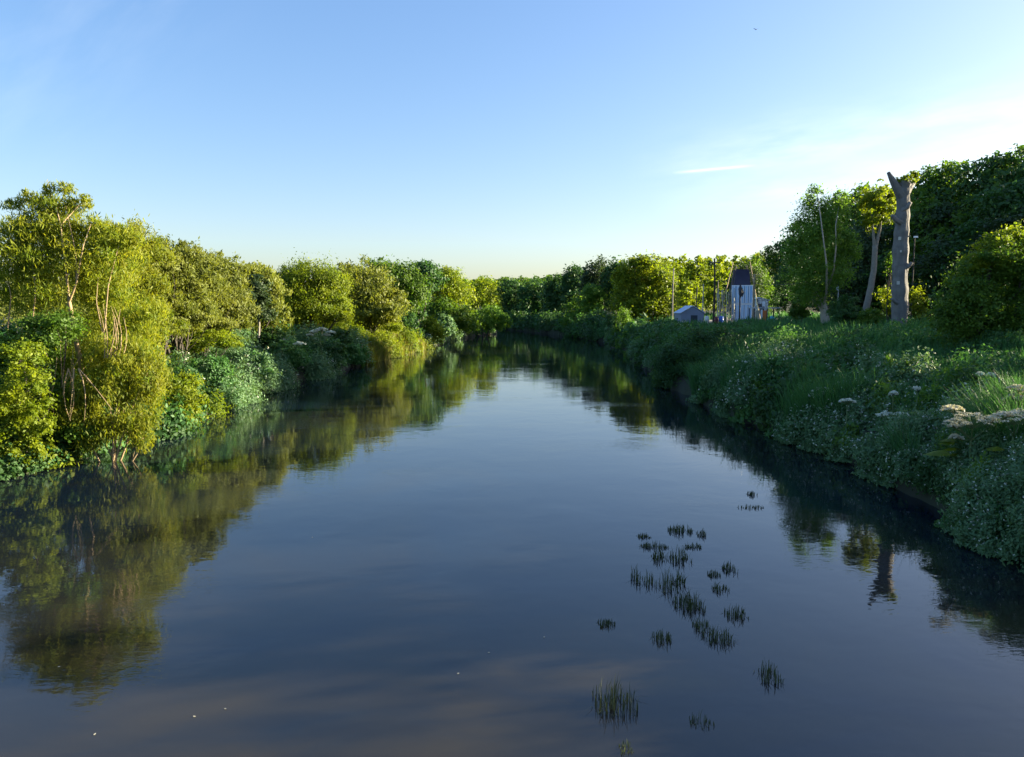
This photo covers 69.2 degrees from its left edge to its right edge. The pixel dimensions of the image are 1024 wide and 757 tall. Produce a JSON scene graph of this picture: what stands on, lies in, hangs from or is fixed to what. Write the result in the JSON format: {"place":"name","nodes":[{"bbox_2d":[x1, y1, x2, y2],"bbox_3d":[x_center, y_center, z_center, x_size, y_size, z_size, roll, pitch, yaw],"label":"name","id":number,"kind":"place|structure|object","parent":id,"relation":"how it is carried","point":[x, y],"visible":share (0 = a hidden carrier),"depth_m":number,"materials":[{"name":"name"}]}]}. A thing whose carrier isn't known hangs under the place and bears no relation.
{"place":"outdoors","nodes":[
{"label":"outdoors","id":0,"kind":"place"},
{"bbox_2d":[308,327,426,365],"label":"yellow grass","id":1,"kind":"structure","parent":0,"point":[378,355],"depth_m":86.71,"materials":[{"name":"plant"}]},
{"bbox_2d":[0,330,1023,756],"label":"river water","id":2,"kind":"structure","parent":0,"point":[378,558],"depth_m":15.90,"materials":[{"name":"blue liquid"}]},
{"bbox_2d":[586,672,643,717],"bbox_3d":[1.576,4.827,11.233,0.849,0.478,0.977,3,6,28],"label":"reed tuft","id":3,"kind":"object","parent":2,"relation":"in","point":[612,702],"visible":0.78,"depth_m":11.20,"materials":[{"name":"green plant"}]},
{"bbox_2d":[700,625,734,644],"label":"reed tuft","id":4,"kind":"object","parent":2,"relation":"in","point":[720,635],"visible":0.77,"depth_m":13.45,"materials":[{"name":"green plant"}]},
{"bbox_2d":[0,289,1023,558],"bbox_3d":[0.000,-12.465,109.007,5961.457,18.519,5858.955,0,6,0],"label":"ground","id":5,"kind":"structure","parent":0,"point":[682,387],"depth_m":46.08,"materials":[{"name":"soil"}]},
{"bbox_2d":[0,337,68,467],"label":"leafy bush","id":6,"kind":"object","parent":5,"relation":"on","point":[19,414],"visible":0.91,"depth_m":26.36,"materials":[{"name":"green plant"}]},
{"bbox_2d":[0,307,107,452],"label":"leafy bush","id":7,"kind":"object","parent":5,"relation":"on","point":[42,322],"visible":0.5,"depth_m":28.31,"materials":[{"name":"green plant"}]},
{"bbox_2d":[0,179,180,420],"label":"willow tree","id":8,"kind":"object","parent":5,"relation":"on","point":[23,252],"visible":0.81,"depth_m":30.18,"materials":[{"name":"green plant"}]},
{"bbox_2d":[42,326,174,462],"bbox_3d":[-15.714,0.993,28.946,4.942,6.172,3.643,0,6,0],"label":"willow bush","id":9,"kind":"object","parent":5,"relation":"on","point":[134,386],"visible":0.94,"depth_m":28.50,"materials":[{"name":"green plant"}]},
{"bbox_2d":[69,209,190,344],"bbox_3d":[-20.433,-4.306,39.262,5.640,9.421,5.224,4,7,36],"label":"leafy tree","id":10,"kind":"object","parent":5,"relation":"on","point":[153,282],"visible":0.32,"depth_m":39.30,"materials":[{"name":"green plant"}]},
{"bbox_2d":[111,245,195,365],"bbox_3d":[-20.639,-3.821,42.235,4.850,8.328,4.951,0,6,0],"label":"leafy tree","id":11,"kind":"object","parent":5,"relation":"on","point":[178,298],"visible":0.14,"depth_m":42.41,"materials":[{"name":"green plant"}]},
{"bbox_2d":[0,260,354,333],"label":"woodland","id":12,"kind":"object","parent":5,"relation":"on","point":[13,316],"visible":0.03,"depth_m":67.23,"materials":[{"name":"green plant"}]},
{"bbox_2d":[148,369,207,428],"bbox_3d":[-16.246,1.303,35.792,3.233,3.581,2.985,0,6,0],"label":"leafy bush","id":13,"kind":"object","parent":5,"relation":"on","point":[187,381],"visible":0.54,"depth_m":35.42,"materials":[{"name":"green plant"}]},
{"bbox_2d":[150,232,229,362],"bbox_3d":[-20.264,-4.277,44.659,6.272,8.892,6.092,-3,6,-25],"label":"leafy tree","id":14,"kind":"object","parent":5,"relation":"on","point":[193,281],"visible":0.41,"depth_m":44.04,"materials":[{"name":"green plant"}]},
{"bbox_2d":[172,245,239,360],"bbox_3d":[-20.502,-4.515,48.849,6.011,8.538,4.347,5,8,43],"label":"leafy tree","id":15,"kind":"object","parent":5,"relation":"on","point":[224,323],"visible":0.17,"depth_m":48.42,"materials":[{"name":"green plant"}]},
{"bbox_2d":[168,329,244,361],"bbox_3d":[-19.599,-1.517,47.143,5.838,3.367,3.994,0,6,0],"label":"riverside bush","id":16,"kind":"object","parent":5,"relation":"on","point":[220,339],"visible":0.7,"depth_m":46.69,"materials":[{"name":"green plant"}]},
{"bbox_2d":[188,353,237,387],"bbox_3d":[-17.990,-0.249,44.300,3.098,2.649,3.145,0,6,0],"label":"riverside bush","id":17,"kind":"object","parent":5,"relation":"on","point":[220,362],"visible":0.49,"depth_m":44.02,"materials":[{"name":"green plant"}]},
{"bbox_2d":[186,249,261,351],"bbox_3d":[-20.694,-4.851,51.774,6.887,8.375,5.396,0,6,0],"label":"leafy tree","id":18,"kind":"object","parent":5,"relation":"on","point":[244,308],"visible":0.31,"depth_m":51.07,"materials":[{"name":"green plant"}]},
{"bbox_2d":[19,307,437,471],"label":"sunlit undergrowth","id":19,"kind":"object","parent":5,"relation":"on","point":[381,337],"visible":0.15,"depth_m":81.87,"materials":[{"name":"green plant"}]},
{"bbox_2d":[0,307,458,480],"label":"dark undergrowth","id":20,"kind":"object","parent":5,"relation":"on","point":[176,432],"visible":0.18,"depth_m":33.05,"materials":[{"name":"green plant"}]},
{"bbox_2d":[0,315,494,465],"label":"leafy undergrowth","id":21,"kind":"object","parent":5,"relation":"on","point":[168,414],"visible":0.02,"depth_m":34.90,"materials":[{"name":"green plant"}]},
{"bbox_2d":[209,248,294,339],"bbox_3d":[-22.493,-6.427,61.828,8.397,8.923,6.390,3,6,28],"label":"leafy tree","id":22,"kind":"object","parent":5,"relation":"on","point":[270,275],"visible":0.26,"depth_m":61.16,"materials":[{"name":"green plant"}]},
{"bbox_2d":[231,350,274,384],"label":"riverside bush","id":23,"kind":"object","parent":5,"relation":"on","point":[263,361],"visible":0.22,"depth_m":49.78,"materials":[{"name":"green plant"}]},
{"bbox_2d":[236,272,281,337],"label":"leafy tree","id":24,"kind":"object","parent":5,"relation":"on","point":[259,293],"visible":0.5,"depth_m":58.48,"materials":[{"name":"green plant"}]},
{"bbox_2d":[255,325,286,348],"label":"riverside bush","id":25,"kind":"object","parent":5,"relation":"on","point":[268,337],"visible":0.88,"depth_m":59.56,"materials":[{"name":"green plant"}]},
{"bbox_2d":[263,337,315,370],"bbox_3d":[-18.200,-1.919,59.795,4.916,3.067,4.193,0,6,0],"label":"riverside bush","id":26,"kind":"object","parent":5,"relation":"on","point":[297,357],"visible":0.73,"depth_m":59.04,"materials":[{"name":"green plant"}]},
{"bbox_2d":[97,303,495,409],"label":"feathery undergrowth","id":27,"kind":"object","parent":5,"relation":"on","point":[317,369],"visible":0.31,"depth_m":53.49,"materials":[{"name":"green plant"}]},
{"bbox_2d":[276,247,358,336],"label":"leafy tree","id":28,"kind":"object","parent":5,"relation":"on","point":[324,296],"visible":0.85,"depth_m":72.02,"materials":[{"name":"green plant"}]},
{"bbox_2d":[304,334,349,371],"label":"riverside bush","id":29,"kind":"object","parent":5,"relation":"on","point":[337,351],"visible":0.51,"depth_m":65.61,"materials":[{"name":"green plant"}]},
{"bbox_2d":[323,326,353,343],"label":"riverside bush","id":30,"kind":"object","parent":5,"relation":"on","point":[341,334],"visible":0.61,"depth_m":71.50,"materials":[{"name":"green plant"}]},
{"bbox_2d":[344,342,369,366],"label":"riverside bush","id":31,"kind":"object","parent":5,"relation":"on","point":[356,356],"visible":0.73,"depth_m":73.47,"materials":[{"name":"green plant"}]},
{"bbox_2d":[334,254,413,332],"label":"leafy tree","id":32,"kind":"object","parent":5,"relation":"on","point":[374,296],"visible":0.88,"depth_m":88.54,"materials":[{"name":"green plant"}]},
{"bbox_2d":[363,315,405,335],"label":"riverside bush","id":33,"kind":"object","parent":5,"relation":"on","point":[395,328],"visible":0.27,"depth_m":91.11,"materials":[{"name":"green plant"}]},
{"bbox_2d":[358,255,436,314],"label":"leafy tree","id":34,"kind":"object","parent":5,"relation":"on","point":[410,280],"visible":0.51,"depth_m":110.04,"materials":[{"name":"green plant"}]},
{"bbox_2d":[395,310,425,337],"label":"riverside bush","id":35,"kind":"object","parent":5,"relation":"on","point":[406,321],"visible":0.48,"depth_m":103.26,"materials":[{"name":"green plant"}]},
{"bbox_2d":[409,258,449,323],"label":"leafy tree","id":36,"kind":"object","parent":5,"relation":"on","point":[424,266],"visible":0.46,"depth_m":114.04,"materials":[{"name":"green plant"}]},
{"bbox_2d":[417,315,444,346],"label":"riverside bush","id":37,"kind":"object","parent":5,"relation":"on","point":[432,325],"visible":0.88,"depth_m":110.72,"materials":[{"name":"green plant"}]},
{"bbox_2d":[438,313,458,342],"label":"riverside bush","id":38,"kind":"object","parent":5,"relation":"on","point":[449,321],"visible":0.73,"depth_m":119.97,"materials":[{"name":"green plant"}]},
{"bbox_2d":[423,264,478,311],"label":"leafy tree","id":39,"kind":"object","parent":5,"relation":"on","point":[453,286],"visible":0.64,"depth_m":135.72,"materials":[{"name":"green plant"}]},
{"bbox_2d":[426,294,488,339],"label":"riverside bush","id":40,"kind":"object","parent":5,"relation":"on","point":[463,318],"visible":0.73,"depth_m":132.84,"materials":[{"name":"green plant"}]},
{"bbox_2d":[463,275,503,335],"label":"leafy tree","id":41,"kind":"object","parent":5,"relation":"on","point":[489,295],"visible":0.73,"depth_m":150.42,"materials":[{"name":"green plant"}]},
{"bbox_2d":[473,301,512,335],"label":"riverside bush","id":42,"kind":"object","parent":5,"relation":"on","point":[498,317],"visible":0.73,"depth_m":146.72,"materials":[{"name":"green plant"}]},
{"bbox_2d":[497,277,524,313],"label":"leafy tree","id":43,"kind":"object","parent":5,"relation":"on","point":[509,296],"visible":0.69,"depth_m":201.81,"materials":[{"name":"green plant"}]},
{"bbox_2d":[512,274,550,314],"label":"leafy tree","id":44,"kind":"object","parent":5,"relation":"on","point":[531,292],"visible":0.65,"depth_m":196.23,"materials":[{"name":"green plant"}]},
{"bbox_2d":[538,271,574,312],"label":"leafy tree","id":45,"kind":"object","parent":5,"relation":"on","point":[553,301],"visible":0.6,"depth_m":185.13,"materials":[{"name":"green plant"}]},
{"bbox_2d":[464,268,677,306],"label":"woodland","id":46,"kind":"object","parent":5,"relation":"on","point":[521,279],"visible":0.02,"depth_m":334.68,"materials":[{"name":"green plant"}]},
{"bbox_2d":[554,261,591,309],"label":"leafy tree","id":47,"kind":"object","parent":5,"relation":"on","point":[568,287],"visible":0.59,"depth_m":179.12,"materials":[{"name":"green plant"}]},
{"bbox_2d":[558,283,607,327],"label":"riverside bush","id":48,"kind":"object","parent":5,"relation":"on","point":[593,294],"visible":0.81,"depth_m":148.29,"materials":[{"name":"green plant"}]},
{"bbox_2d":[575,254,613,314],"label":"leafy tree","id":49,"kind":"object","parent":5,"relation":"on","point":[592,278],"visible":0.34,"depth_m":157.27,"materials":[{"name":"green plant"}]},
{"bbox_2d":[598,255,627,310],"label":"leafy tree","id":50,"kind":"object","parent":5,"relation":"on","point":[605,277],"visible":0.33,"depth_m":147.89,"materials":[{"name":"green plant"}]},
{"bbox_2d":[607,303,633,337],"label":"willow bush","id":51,"kind":"object","parent":5,"relation":"on","point":[624,317],"visible":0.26,"depth_m":109.16,"materials":[{"name":"green plant"}]},
{"bbox_2d":[605,249,681,321],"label":"leafy tree","id":52,"kind":"object","parent":5,"relation":"on","point":[639,289],"visible":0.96,"depth_m":114.52,"materials":[{"name":"green plant"}]},
{"bbox_2d":[674,306,705,322],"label":"shed","id":53,"kind":"structure","parent":5,"relation":"on","point":[692,313],"depth_m":96.67,"materials":[{"name":"metal"}]},
{"bbox_2d":[646,317,749,388],"bbox_3d":[15.109,-1.600,55.868,9.721,6.043,10.639,2,6,22],"label":"riverside bush","id":54,"kind":"object","parent":5,"relation":"on","point":[673,356],"visible":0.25,"depth_m":54.39,"materials":[{"name":"green plant"}]},
{"bbox_2d":[642,251,779,314],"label":"hillside woodland","id":55,"kind":"object","parent":5,"relation":"on","point":[692,276],"visible":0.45,"depth_m":190.22,"materials":[{"name":"green plant"}]},
{"bbox_2d":[723,262,768,309],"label":"woodland tree","id":56,"kind":"object","parent":5,"relation":"on","point":[758,293],"visible":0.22,"depth_m":118.26,"materials":[{"name":"green plant"}]},
{"bbox_2d":[477,306,1023,553],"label":"dark undergrowth","id":57,"kind":"object","parent":5,"relation":"on","point":[547,321],"visible":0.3,"depth_m":36.06,"materials":[{"name":"green plant"}]},
{"bbox_2d":[738,254,779,310],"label":"woodland tree","id":58,"kind":"object","parent":5,"relation":"on","point":[753,258],"visible":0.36,"depth_m":121.13,"materials":[{"name":"green plant"}]},
{"bbox_2d":[506,303,1023,533],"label":"leafy undergrowth","id":59,"kind":"object","parent":5,"relation":"on","point":[739,417],"visible":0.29,"depth_m":38.99,"materials":[{"name":"green plant"}]},
{"bbox_2d":[754,245,783,295],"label":"woodland tree","id":60,"kind":"object","parent":5,"relation":"on","point":[769,260],"visible":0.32,"depth_m":143.72,"materials":[{"name":"green plant"}]},
{"bbox_2d":[770,264,799,313],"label":"woodland tree","id":61,"kind":"object","parent":5,"relation":"on","point":[786,292],"visible":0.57,"depth_m":126.54,"materials":[{"name":"green plant"}]},
{"bbox_2d":[766,220,812,304],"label":"woodland tree","id":62,"kind":"object","parent":5,"relation":"on","point":[787,240],"visible":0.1,"depth_m":143.34,"materials":[{"name":"green plant"}]},
{"bbox_2d":[573,313,1023,503],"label":"fresh undergrowth","id":63,"kind":"object","parent":5,"relation":"on","point":[885,391],"visible":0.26,"depth_m":28.69,"materials":[{"name":"green plant"}]},
{"bbox_2d":[786,301,810,323],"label":"riverside bush","id":64,"kind":"object","parent":5,"relation":"on","point":[796,311],"visible":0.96,"depth_m":67.44,"materials":[{"name":"green plant"}]},
{"bbox_2d":[593,314,1023,573],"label":"feathery undergrowth","id":65,"kind":"object","parent":5,"relation":"on","point":[1011,491],"visible":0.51,"depth_m":25.07,"materials":[{"name":"green plant"}]},
{"bbox_2d":[773,183,867,323],"bbox_3d":[27.052,-10.682,64.781,8.385,12.590,5.849,0,6,0],"label":"birch tree","id":66,"kind":"object","parent":5,"relation":"on","point":[819,228],"visible":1,"depth_m":64.44,"materials":[{"name":"green plant"}]},
{"bbox_2d":[624,324,1023,482],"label":"waterside grass","id":67,"kind":"structure","parent":5,"relation":"on","point":[793,401],"depth_m":30.74,"materials":[{"name":"green plant"}]},
{"bbox_2d":[642,310,1023,437],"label":"bank grass","id":68,"kind":"structure","parent":5,"relation":"on","point":[776,320],"depth_m":44.21,"materials":[{"name":"green plant"}]},
{"bbox_2d":[784,267,882,316],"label":"woodland tree","id":69,"kind":"object","parent":5,"relation":"on","point":[856,282],"visible":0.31,"depth_m":79.20,"materials":[{"name":"green plant"}]},
{"bbox_2d":[823,293,863,324],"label":"riverside bush","id":70,"kind":"object","parent":5,"relation":"on","point":[842,312],"visible":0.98,"depth_m":57.38,"materials":[{"name":"green plant"}]},
{"bbox_2d":[817,220,884,307],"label":"woodland tree","id":71,"kind":"object","parent":5,"relation":"on","point":[855,227],"visible":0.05,"depth_m":84.41,"materials":[{"name":"green plant"}]},
{"bbox_2d":[814,180,889,298],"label":"woodland tree","id":72,"kind":"object","parent":5,"relation":"on","point":[859,188],"visible":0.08,"depth_m":90.35,"materials":[{"name":"green plant"}]},
{"bbox_2d":[696,339,1023,554],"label":"white blossom","id":73,"kind":"object","parent":5,"relation":"on","point":[893,430],"visible":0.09,"depth_m":27.00,"materials":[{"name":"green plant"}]},
{"bbox_2d":[829,219,893,309],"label":"woodland tree","id":74,"kind":"object","parent":5,"relation":"on","point":[883,235],"visible":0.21,"depth_m":80.53,"materials":[{"name":"green plant"}]},
{"bbox_2d":[854,306,886,326],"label":"riverside bush","id":75,"kind":"object","parent":5,"relation":"on","point":[870,314],"visible":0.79,"depth_m":55.55,"materials":[{"name":"green plant"}]},
{"bbox_2d":[853,178,895,309],"bbox_3d":[28.843,-10.477,59.104,3.289,10.439,3.210,-3,6,-31],"label":"pollard tree","id":76,"kind":"object","parent":5,"relation":"on","point":[870,200],"visible":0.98,"depth_m":58.69,"materials":[{"name":"green plant"}]},
{"bbox_2d":[872,285,891,321],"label":"leafy bush","id":77,"kind":"object","parent":5,"relation":"on","point":[884,302],"visible":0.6,"depth_m":53.74,"materials":[{"name":"green plant"}]},
{"bbox_2d":[835,254,933,316],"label":"woodland tree","id":78,"kind":"object","parent":5,"relation":"on","point":[880,269],"visible":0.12,"depth_m":77.37,"materials":[{"name":"green plant"}]},
{"bbox_2d":[883,251,892,322],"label":"tree","id":79,"kind":"object","parent":5,"relation":"on","point":[888,266],"visible":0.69,"depth_m":53.40,"materials":[{"name":"green plant"}]},
{"bbox_2d":[887,170,920,324],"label":"dead tree","id":80,"kind":"object","parent":5,"relation":"on","point":[902,188],"visible":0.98,"depth_m":51.02,"materials":[{"name":"grey wood"}]},
{"bbox_2d":[865,166,954,313],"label":"woodland tree","id":81,"kind":"object","parent":5,"relation":"on","point":[912,192],"visible":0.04,"depth_m":84.14,"materials":[{"name":"green plant"}]},
{"bbox_2d":[872,237,955,316],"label":"woodland tree","id":82,"kind":"object","parent":5,"relation":"on","point":[918,249],"visible":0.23,"depth_m":72.50,"materials":[{"name":"green plant"}]},
{"bbox_2d":[862,193,966,295],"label":"woodland tree","id":83,"kind":"object","parent":5,"relation":"on","point":[932,206],"visible":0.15,"depth_m":76.69,"materials":[{"name":"green plant"}]},
{"bbox_2d":[908,279,931,322],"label":"leafy bush","id":84,"kind":"object","parent":5,"relation":"on","point":[917,305],"visible":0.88,"depth_m":52.90,"materials":[{"name":"green plant"}]},
{"bbox_2d":[881,162,975,316],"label":"woodland tree","id":85,"kind":"object","parent":5,"relation":"on","point":[940,182],"visible":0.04,"depth_m":80.93,"materials":[{"name":"green plant"}]},
{"bbox_2d":[886,234,973,313],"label":"woodland tree","id":86,"kind":"object","parent":5,"relation":"on","point":[932,256],"visible":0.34,"depth_m":68.96,"materials":[{"name":"green plant"}]},
{"bbox_2d":[889,195,972,314],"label":"woodland tree","id":87,"kind":"object","parent":5,"relation":"on","point":[935,213],"visible":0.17,"depth_m":75.40,"materials":[{"name":"green plant"}]},
{"bbox_2d":[909,158,980,247],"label":"woodland tree","id":88,"kind":"object","parent":5,"relation":"on","point":[948,166],"visible":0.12,"depth_m":80.41,"materials":[{"name":"green plant"}]},
{"bbox_2d":[910,192,1009,268],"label":"woodland tree","id":89,"kind":"object","parent":5,"relation":"on","point":[940,231],"visible":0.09,"depth_m":72.17,"materials":[{"name":"green plant"}]},
{"bbox_2d":[922,216,1002,308],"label":"woodland tree","id":90,"kind":"object","parent":5,"relation":"on","point":[966,230],"visible":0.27,"depth_m":66.85,"materials":[{"name":"green plant"}]},
{"bbox_2d":[924,404,1000,465],"bbox_3d":[12.952,1.874,21.326,1.616,2.329,1.730,-3,6,-32],"label":"giant hogweed","id":91,"kind":"object","parent":5,"relation":"on","point":[958,423],"visible":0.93,"depth_m":21.17,"materials":[{"name":"beige plant"}]},
{"bbox_2d":[922,155,1014,236],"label":"woodland tree","id":92,"kind":"object","parent":5,"relation":"on","point":[962,183],"visible":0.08,"depth_m":76.78,"materials":[{"name":"green plant"}]},
{"bbox_2d":[915,219,1023,349],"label":"leafy bush","id":93,"kind":"object","parent":5,"relation":"on","point":[998,261],"visible":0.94,"depth_m":35.33,"materials":[{"name":"green plant"}]},
{"bbox_2d":[938,180,1023,240],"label":"woodland tree","id":94,"kind":"object","parent":5,"relation":"on","point":[989,207],"visible":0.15,"depth_m":68.21,"materials":[{"name":"green plant"}]},
{"bbox_2d":[944,150,1023,230],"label":"woodland tree","id":95,"kind":"object","parent":5,"relation":"on","point":[991,162],"visible":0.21,"depth_m":75.25,"materials":[{"name":"green plant"}]},
{"bbox_2d":[944,209,1023,289],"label":"woodland tree","id":96,"kind":"object","parent":5,"relation":"on","point":[1008,220],"visible":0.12,"depth_m":64.18,"materials":[{"name":"green plant"}]},
{"bbox_2d":[967,177,1023,232],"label":"woodland tree","id":97,"kind":"object","parent":5,"relation":"on","point":[1016,196],"visible":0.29,"depth_m":66.85,"materials":[{"name":"green plant"}]},
{"bbox_2d":[975,143,1023,199],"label":"woodland tree","id":98,"kind":"object","parent":5,"relation":"on","point":[998,183],"visible":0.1,"depth_m":74.17,"materials":[{"name":"green plant"}]},
{"bbox_2d":[975,149,1023,206],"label":"woodland tree","id":99,"kind":"object","parent":5,"relation":"on","point":[1018,172],"visible":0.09,"depth_m":72.33,"materials":[{"name":"green plant"}]},
{"bbox_2d":[986,408,1023,451],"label":"giant hogweed","id":100,"kind":"object","parent":5,"relation":"on","point":[1008,415],"visible":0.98,"depth_m":19.99,"materials":[{"name":"beige plant"}]},
{"bbox_2d":[0,0,1023,286],"label":"sky","id":101,"kind":"structure","parent":0,"point":[512,139],"materials":[{"name":"blue"}]},
{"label":"gravel yard","id":102,"kind":"structure","parent":0,"visible":0},
{"bbox_2d":[721,262,759,320],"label":"tower","id":103,"kind":"structure","parent":102,"relation":"on","point":[741,276],"depth_m":98.54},
{"bbox_2d":[732,304,751,321],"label":"shipping container","id":104,"kind":"object","parent":102,"relation":"on","point":[744,311],"visible":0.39,"depth_m":95.54,"materials":[{"name":"metal"}]},
{"bbox_2d":[732,285,752,303],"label":"shipping container","id":105,"kind":"object","parent":104,"relation":"on","point":[747,298],"visible":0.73,"depth_m":95.27,"materials":[{"name":"blue metal"}]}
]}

